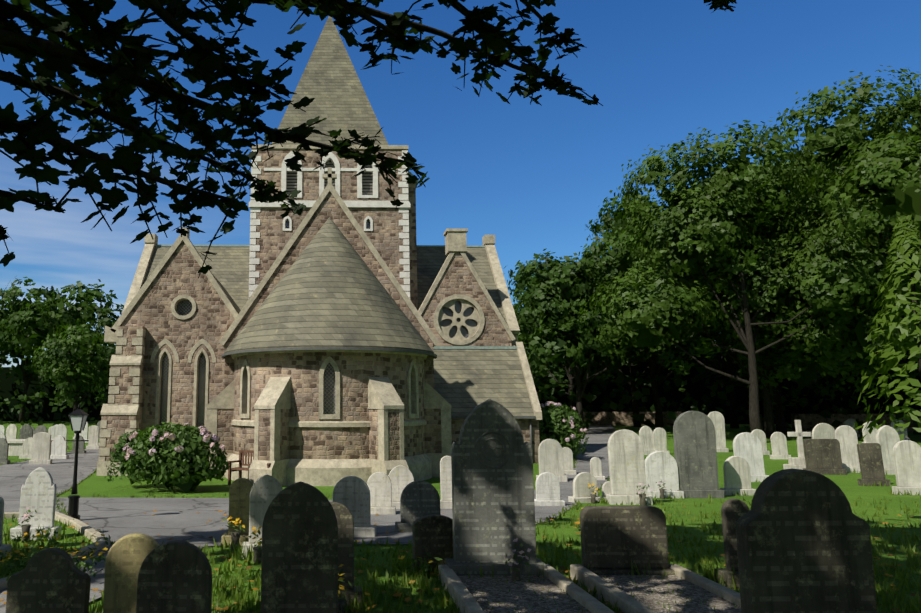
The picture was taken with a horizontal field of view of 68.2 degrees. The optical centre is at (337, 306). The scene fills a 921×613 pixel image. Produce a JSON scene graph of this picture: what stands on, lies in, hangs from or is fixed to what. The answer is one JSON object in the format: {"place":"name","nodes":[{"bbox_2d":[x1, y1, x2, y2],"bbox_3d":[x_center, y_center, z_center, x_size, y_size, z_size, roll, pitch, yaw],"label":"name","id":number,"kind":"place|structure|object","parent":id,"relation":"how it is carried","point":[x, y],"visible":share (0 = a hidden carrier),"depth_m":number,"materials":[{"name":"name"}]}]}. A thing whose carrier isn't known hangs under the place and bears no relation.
{"place":"outdoors","nodes":[
{"label":"outdoors","id":0,"kind":"place"},
{"bbox_2d":[0,449,99,514],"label":"path","id":1,"kind":"structure","parent":0,"point":[13,477],"depth_m":21.54,"materials":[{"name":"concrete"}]},
{"bbox_2d":[0,544,203,612],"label":"path","id":2,"kind":"structure","parent":0,"point":[97,581],"depth_m":6.34,"materials":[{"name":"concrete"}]},
{"bbox_2d":[249,149,408,297],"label":"church tower","id":3,"kind":"structure","parent":0,"point":[382,236],"depth_m":29.64,"materials":[{"name":"brown stone"}]},
{"bbox_2d":[160,160,477,426],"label":"windows","id":4,"kind":"structure","parent":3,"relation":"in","point":[184,307],"depth_m":22.56,"materials":[{"name":"black glass"}]},
{"bbox_2d":[438,299,479,340],"bbox_3d":[5.166,0.577,28.372,1.820,1.820,0.130,0,-8,-1],"label":"church rose tracery","id":5,"kind":"object","parent":4,"relation":"in","point":[465,304],"visible":0.88,"depth_m":28.32,"materials":[{"name":"beige stone"}]},
{"bbox_2d":[224,191,433,388],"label":"church chancel wall","id":6,"kind":"structure","parent":0,"point":[330,207],"depth_m":22.43,"materials":[{"name":"brown stone"}]},
{"bbox_2d":[217,409,441,460],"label":"buttresses","id":7,"kind":"structure","parent":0,"point":[225,431],"depth_m":18.60,"materials":[{"name":"beige stone"}]},
{"bbox_2d":[142,16,533,415],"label":"church roofs","id":8,"kind":"structure","parent":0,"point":[329,290],"depth_m":26.23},
{"bbox_2d":[221,347,535,451],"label":"church gutters","id":9,"kind":"object","parent":8,"relation":"attached to","point":[354,348],"visible":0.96,"depth_m":19.14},
{"bbox_2d":[0,0,736,277],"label":"tree","id":10,"kind":"object","parent":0,"point":[43,129],"depth_m":3.54,"materials":[{"name":"green plant"}]},
{"bbox_2d":[2,421,791,430],"bbox_3d":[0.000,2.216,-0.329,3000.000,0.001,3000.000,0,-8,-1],"label":"boundary wall","id":11,"kind":"structure","parent":0,"point":[46,424],"depth_m":71.27,"materials":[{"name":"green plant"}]},
{"bbox_2d":[0,65,920,440],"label":"trees","id":12,"kind":"object","parent":11,"relation":"on","point":[780,205],"depth_m":41.63,"materials":[{"name":"green plant"}]},
{"bbox_2d":[408,183,417,308],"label":"tower side wall","id":13,"kind":"structure","parent":0,"point":[412,242],"depth_m":29.97,"materials":[{"name":"stone"}]},
{"bbox_2d":[0,430,920,612],"bbox_3d":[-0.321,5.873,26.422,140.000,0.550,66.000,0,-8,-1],"label":"lawn","id":14,"kind":"structure","parent":0,"point":[847,484],"depth_m":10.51,"materials":[{"name":"green plant"}]},
{"bbox_2d":[66,404,88,519],"bbox_3d":[-4.154,2.483,10.576,0.356,1.858,0.249,0,-8,-1],"label":"lamp post","id":15,"kind":"object","parent":14,"relation":"on","point":[78,417],"visible":0.98,"depth_m":10.57,"materials":[{"name":"black metal"}]},
{"bbox_2d":[103,478,252,612],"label":"yellow headstones","id":16,"kind":"object","parent":14,"relation":"on","point":[126,556],"visible":0.6,"depth_m":4.61,"materials":[{"name":"beige stone"}]},
{"bbox_2d":[122,242,238,430],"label":"chapel wall","id":17,"kind":"structure","parent":14,"relation":"on","point":[210,319],"depth_m":22.47,"materials":[{"name":"brown stone"}]},
{"bbox_2d":[100,326,145,460],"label":"quoins","id":18,"kind":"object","parent":17,"relation":"attached to","point":[117,425],"depth_m":21.62,"materials":[{"name":"beige stone"}]},
{"bbox_2d":[228,450,270,484],"bbox_3d":[-2.301,4.475,18.376,1.500,0.930,0.550,-5,-10,31],"label":"bench","id":19,"kind":"object","parent":14,"relation":"on","point":[240,468],"visible":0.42,"depth_m":18.78,"materials":[{"name":"brown wood"}]},
{"bbox_2d":[0,401,588,577],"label":"bushes","id":20,"kind":"object","parent":14,"relation":"on","point":[185,470],"depth_m":16.53,"materials":[{"name":"green plant"}]},
{"bbox_2d":[233,352,424,458],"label":"apse wall","id":21,"kind":"structure","parent":14,"relation":"on","point":[302,369],"depth_m":18.93,"materials":[{"name":"beige stone"}]},
{"bbox_2d":[96,144,541,485],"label":"stone trim","id":22,"kind":"structure","parent":21,"relation":"attached to","point":[275,396],"depth_m":22.01,"materials":[{"name":"beige stone"}]},
{"bbox_2d":[56,425,616,545],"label":"cross path","id":23,"kind":"structure","parent":14,"relation":"on","point":[116,519],"depth_m":11.33,"materials":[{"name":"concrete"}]},
{"bbox_2d":[21,489,664,612],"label":"flowers","id":24,"kind":"object","parent":14,"relation":"on","point":[235,538],"visible":0.6,"depth_m":7.80,"materials":[{"name":"plant"}]},
{"bbox_2d":[13,481,735,606],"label":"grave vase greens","id":25,"kind":"object","parent":24,"relation":"in","point":[341,571],"visible":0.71,"depth_m":7.20,"materials":[{"name":"green plant"}]},
{"bbox_2d":[0,508,581,562],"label":"grave flowers","id":26,"kind":"object","parent":25,"relation":"on","point":[96,543],"visible":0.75,"depth_m":6.67,"materials":[{"name":"plant"}]},
{"bbox_2d":[18,480,662,565],"bbox_3d":[2.577,2.912,9.351,13.644,0.592,5.091,5,-10,-30],"label":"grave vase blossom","id":27,"kind":"object","parent":25,"relation":"attached to","point":[508,557],"visible":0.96,"depth_m":6.07,"materials":[{"name":"plant"}]},
{"bbox_2d":[227,483,597,595],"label":"flowers","id":28,"kind":"object","parent":25,"relation":"on","point":[259,543],"visible":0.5,"depth_m":7.24,"materials":[{"name":"plant"}]},
{"bbox_2d":[0,511,740,612],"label":"grave kerbs","id":29,"kind":"structure","parent":14,"relation":"on","point":[461,594],"depth_m":5.71,"materials":[{"name":"stone"}]},
{"bbox_2d":[458,575,740,612],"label":"grave gravel","id":30,"kind":"structure","parent":29,"relation":"in","point":[481,594],"depth_m":5.57,"materials":[{"name":"grey gravel"}]},
{"bbox_2d":[0,399,890,612],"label":"headstones","id":31,"kind":"object","parent":14,"relation":"on","point":[797,540],"depth_m":5.58,"materials":[{"name":"grey stone"}]},
{"bbox_2d":[0,411,920,558],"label":"white gravestones","id":32,"kind":"object","parent":14,"relation":"on","point":[361,500],"visible":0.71,"depth_m":15.71,"materials":[{"name":"white stone"}]},
{"bbox_2d":[0,341,920,423],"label":"woodland backdrop hedge","id":33,"kind":"object","parent":14,"relation":"on","point":[696,390],"visible":0.12,"depth_m":79.93,"materials":[{"name":"green plant"}]},
{"bbox_2d":[0,506,920,612],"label":"flowers","id":34,"kind":"object","parent":14,"relation":"on","point":[435,589],"visible":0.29,"depth_m":6.62,"materials":[{"name":"plant"}]},
{"bbox_2d":[575,412,919,431],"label":"boundary wall","id":35,"kind":"structure","parent":14,"relation":"on","point":[809,422],"depth_m":55.81,"materials":[{"name":"stone"}]},
{"bbox_2d":[0,0,920,366],"label":"sky","id":36,"kind":"structure","parent":0,"point":[532,177],"materials":[{"name":"blue"}]},
{"bbox_2d":[421,252,511,345],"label":"gable wall","id":37,"kind":"structure","parent":0,"point":[457,277],"depth_m":28.36,"materials":[{"name":"brown stone"}]},
{"bbox_2d":[451,345,539,462],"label":"church side wall","id":38,"kind":"structure","parent":0,"point":[457,424],"depth_m":25.65,"materials":[{"name":"brown stone"}]},
{"bbox_2d":[512,334,516,344],"bbox_3d":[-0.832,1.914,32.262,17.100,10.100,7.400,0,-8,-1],"label":"gutter end","id":39,"kind":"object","parent":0,"point":[514,341],"depth_m":28.69,"materials":[{"name":"grey metal"}]}
]}

